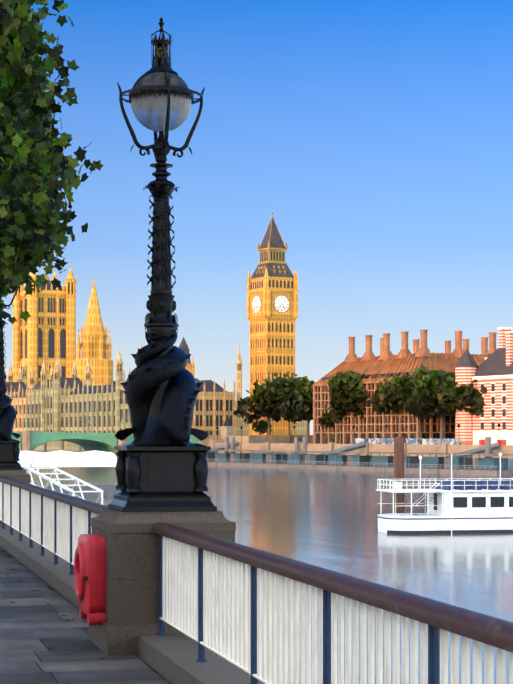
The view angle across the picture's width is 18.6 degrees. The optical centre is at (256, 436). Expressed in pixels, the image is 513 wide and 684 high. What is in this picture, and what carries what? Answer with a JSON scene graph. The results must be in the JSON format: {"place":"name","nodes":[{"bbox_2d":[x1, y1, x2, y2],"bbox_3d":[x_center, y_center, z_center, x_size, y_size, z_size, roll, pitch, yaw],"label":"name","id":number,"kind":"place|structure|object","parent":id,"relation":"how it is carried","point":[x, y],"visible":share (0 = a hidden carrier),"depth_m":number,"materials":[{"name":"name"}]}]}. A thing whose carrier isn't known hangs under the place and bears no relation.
{"place":"outdoors","nodes":[
{"label":"outdoors","id":0,"kind":"place"},
{"bbox_2d":[0,0,103,323],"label":"leaves","id":1,"kind":"object","parent":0,"point":[34,160],"depth_m":17.12,"materials":[{"name":"green plant"}]},
{"bbox_2d":[0,547,169,683],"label":"paving","id":2,"kind":"structure","parent":0,"point":[81,660],"depth_m":14.73,"materials":[{"name":"grey stone"}]},
{"bbox_2d":[10,569,127,680],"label":"fallen leaves","id":3,"kind":"object","parent":2,"relation":"on","point":[65,620],"visible":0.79,"depth_m":16.52,"materials":[{"name":"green plant"}]},
{"bbox_2d":[0,546,170,683],"bbox_3d":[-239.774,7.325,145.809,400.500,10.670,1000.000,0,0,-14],"label":"joint","id":4,"kind":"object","parent":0,"point":[49,586],"depth_m":16.20,"materials":[{"name":"grey"}]},
{"bbox_2d":[0,470,235,656],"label":"plinths","id":5,"kind":"object","parent":4,"relation":"on","point":[132,575],"visible":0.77,"depth_m":14.11,"materials":[{"name":"stone"}]},
{"bbox_2d":[74,534,105,624],"bbox_3d":[-1.564,1.325,14.567,0.216,0.800,0.700,0,0,-14],"label":"lifebuoy box","id":6,"kind":"object","parent":5,"relation":"attached to","point":[90,560],"visible":1,"depth_m":14.25,"materials":[{"name":"red plastic"}]},
{"bbox_2d":[0,17,216,511],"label":"street lamp","id":7,"kind":"object","parent":5,"relation":"on","point":[157,469],"visible":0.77,"depth_m":14.61,"materials":[{"name":"black metal"}]},
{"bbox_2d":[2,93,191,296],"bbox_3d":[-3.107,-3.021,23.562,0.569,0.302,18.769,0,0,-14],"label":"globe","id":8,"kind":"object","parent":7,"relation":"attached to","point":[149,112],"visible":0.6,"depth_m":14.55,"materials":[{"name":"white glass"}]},
{"bbox_2d":[134,72,188,88],"bbox_3d":[-3.107,-3.292,23.562,0.569,0.240,18.769,0,0,-14],"label":"lamp globe top","id":9,"kind":"object","parent":8,"relation":"on","point":[154,78],"visible":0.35,"depth_m":14.54,"materials":[{"name":"glass"}]},
{"bbox_2d":[154,44,168,59],"bbox_3d":[-3.107,-3.612,23.562,0.150,0.140,18.350,0,0,-14],"label":"glass","id":10,"kind":"object","parent":7,"relation":"in","point":[159,51],"visible":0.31,"depth_m":14.69,"materials":[{"name":"yellow glass"}]},
{"bbox_2d":[0,524,299,683],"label":"kerb","id":11,"kind":"structure","parent":4,"relation":"on","point":[171,658],"depth_m":13.45,"materials":[{"name":"grey concrete"}]},
{"bbox_2d":[2,482,439,683],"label":"rail posts","id":12,"kind":"object","parent":11,"relation":"on","point":[433,655],"visible":0.54,"depth_m":10.74,"materials":[{"name":"blue metal"}]},
{"bbox_2d":[0,475,512,652],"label":"handrail","id":13,"kind":"object","parent":12,"relation":"on","point":[487,629],"visible":0.85,"depth_m":8.50,"materials":[{"name":"brown wood"}]},
{"bbox_2d":[0,482,512,683],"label":"white rail","id":14,"kind":"object","parent":11,"relation":"on","point":[226,608],"visible":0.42,"depth_m":10.21,"materials":[{"name":"white metal"}]},
{"bbox_2d":[0,331,197,442],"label":"lamp dolphins","id":15,"kind":"object","parent":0,"point":[177,397],"visible":0.88,"depth_m":14.54,"materials":[{"name":"black metal"}]},
{"bbox_2d":[11,417,203,458],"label":"bridge","id":16,"kind":"structure","parent":0,"point":[106,442],"materials":[{"name":"green metal"}]},
{"bbox_2d":[13,266,298,434],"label":"palace towers","id":17,"kind":"structure","parent":0,"point":[101,363],"depth_m":765.61,"materials":[{"name":"yellow stone"}]},
{"bbox_2d":[44,212,291,316],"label":"palace gilding","id":18,"kind":"object","parent":17,"relation":"attached to","point":[269,249],"visible":0.6,"depth_m":646.01,"materials":[{"name":"gold metal"}]},
{"bbox_2d":[252,296,288,312],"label":"dial faces","id":19,"kind":"object","parent":17,"relation":"attached to","point":[280,303],"visible":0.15,"depth_m":643.84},
{"bbox_2d":[252,295,288,312],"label":"clock face markings","id":20,"kind":"object","parent":19,"relation":"on","point":[259,306],"visible":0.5,"depth_m":643.76,"materials":[{"name":"black"}]},
{"bbox_2d":[4,344,309,450],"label":"palace fronts","id":21,"kind":"object","parent":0,"point":[56,392],"visible":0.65,"depth_m":701.54,"materials":[{"name":"beige stone"}]},
{"bbox_2d":[6,219,293,397],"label":"roof","id":22,"kind":"structure","parent":21,"relation":"on","point":[276,241],"depth_m":669.20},
{"bbox_2d":[17,450,451,536],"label":"eye pier","id":23,"kind":"structure","parent":0,"point":[53,460],"depth_m":252.82,"materials":[{"name":"white metal"}]},
{"bbox_2d":[2,0,512,434],"label":"sky","id":24,"kind":"structure","parent":0,"point":[376,136],"materials":[{"name":"blue"}]},
{"bbox_2d":[204,426,312,445],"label":"bridge approach","id":25,"kind":"structure","parent":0,"point":[227,431],"depth_m":576.39,"materials":[{"name":"beige stone"}]},
{"bbox_2d":[223,416,231,425],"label":"statue","id":26,"kind":"object","parent":25,"relation":"on","point":[227,422],"visible":0.88,"depth_m":574.36,"materials":[{"name":"grey stone"}]},
{"bbox_2d":[22,466,512,683],"bbox_3d":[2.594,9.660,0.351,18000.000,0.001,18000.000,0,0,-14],"label":"water","id":27,"kind":"structure","parent":0,"point":[327,519],"depth_m":149.38,"materials":[{"name":"grey"}]},
{"bbox_2d":[33,441,512,469],"bbox_3d":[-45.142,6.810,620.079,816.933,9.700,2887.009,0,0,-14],"label":"embankment wall","id":28,"kind":"structure","parent":27,"relation":"on","point":[432,448],"depth_m":479.34,"materials":[{"name":"stone"}]},
{"bbox_2d":[216,423,499,443],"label":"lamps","id":29,"kind":"object","parent":28,"relation":"on","point":[386,426],"visible":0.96,"depth_m":474.87,"materials":[{"name":"metal"}]},
{"bbox_2d":[207,437,512,475],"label":"pier","id":30,"kind":"structure","parent":27,"relation":"on","point":[384,469],"depth_m":436.72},
{"bbox_2d":[206,458,474,468],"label":"windows","id":31,"kind":"structure","parent":30,"relation":"on","point":[358,464],"depth_m":434.62,"materials":[{"name":"blue glass"}]},
{"bbox_2d":[206,453,512,470],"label":"pier kiosk","id":32,"kind":"object","parent":30,"relation":"on","point":[485,463],"visible":0.62,"depth_m":433.55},
{"bbox_2d":[207,441,512,469],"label":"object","id":33,"kind":"structure","parent":30,"relation":"on","point":[479,451],"depth_m":456.49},
{"bbox_2d":[394,437,403,512],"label":"pile","id":34,"kind":"object","parent":27,"relation":"in","point":[398,458],"visible":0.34,"depth_m":167.79,"materials":[{"name":"brown wood"}]},
{"bbox_2d":[376,453,512,533],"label":"boat","id":35,"kind":"object","parent":27,"relation":"on","point":[443,505],"depth_m":156.17,"materials":[{"name":"white metal"}]},
{"bbox_2d":[377,480,512,519],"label":"trim","id":36,"kind":"structure","parent":35,"relation":"attached to","point":[493,485],"depth_m":157.70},
{"bbox_2d":[313,380,454,443],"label":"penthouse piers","id":37,"kind":"structure","parent":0,"point":[375,424],"depth_m":537.96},
{"bbox_2d":[316,372,454,443],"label":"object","id":38,"kind":"object","parent":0,"point":[405,435],"visible":0.15,"depth_m":533.70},
{"bbox_2d":[312,348,494,385],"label":"penthouse roof","id":39,"kind":"structure","parent":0,"point":[385,362],"depth_m":534.04,"materials":[{"name":"brown tile"}]},
{"label":"ground","id":40,"kind":"structure","parent":0,"visible":0},
{"bbox_2d":[9,251,292,440],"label":"building windows","id":41,"kind":"structure","parent":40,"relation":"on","point":[51,333],"depth_m":712.08,"materials":[{"name":"black glass"}]},
{"bbox_2d":[234,366,486,444],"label":"trees","id":42,"kind":"object","parent":40,"relation":"on","point":[423,393],"materials":[{"name":"green plant"}]},
{"bbox_2d":[317,329,496,431],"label":"chimneys","id":43,"kind":"object","parent":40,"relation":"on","point":[385,343],"visible":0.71,"depth_m":544.11,"materials":[{"name":"orange brick"}]},
{"bbox_2d":[354,438,461,444],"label":"tents","id":44,"kind":"object","parent":40,"relation":"on","point":[408,441],"visible":0.56,"depth_m":466.68,"materials":[{"name":"white fabric"}]},
{"bbox_2d":[455,327,512,444],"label":"building","id":45,"kind":"structure","parent":40,"relation":"on","point":[464,419],"materials":[{"name":"brick"}]},
{"bbox_2d":[454,348,512,376],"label":"roof","id":46,"kind":"structure","parent":45,"relation":"on","point":[493,363],"depth_m":494.56,"materials":[{"name":"grey tile"}]},
{"bbox_2d":[481,383,505,429],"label":"windows","id":47,"kind":"structure","parent":45,"relation":"attached to","point":[493,410],"depth_m":487.60,"materials":[{"name":"black glass"}]},
{"bbox_2d":[479,440,505,444],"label":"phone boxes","id":48,"kind":"object","parent":40,"relation":"on","point":[500,442],"visible":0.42,"depth_m":437.86,"materials":[{"name":"red"}]}
]}

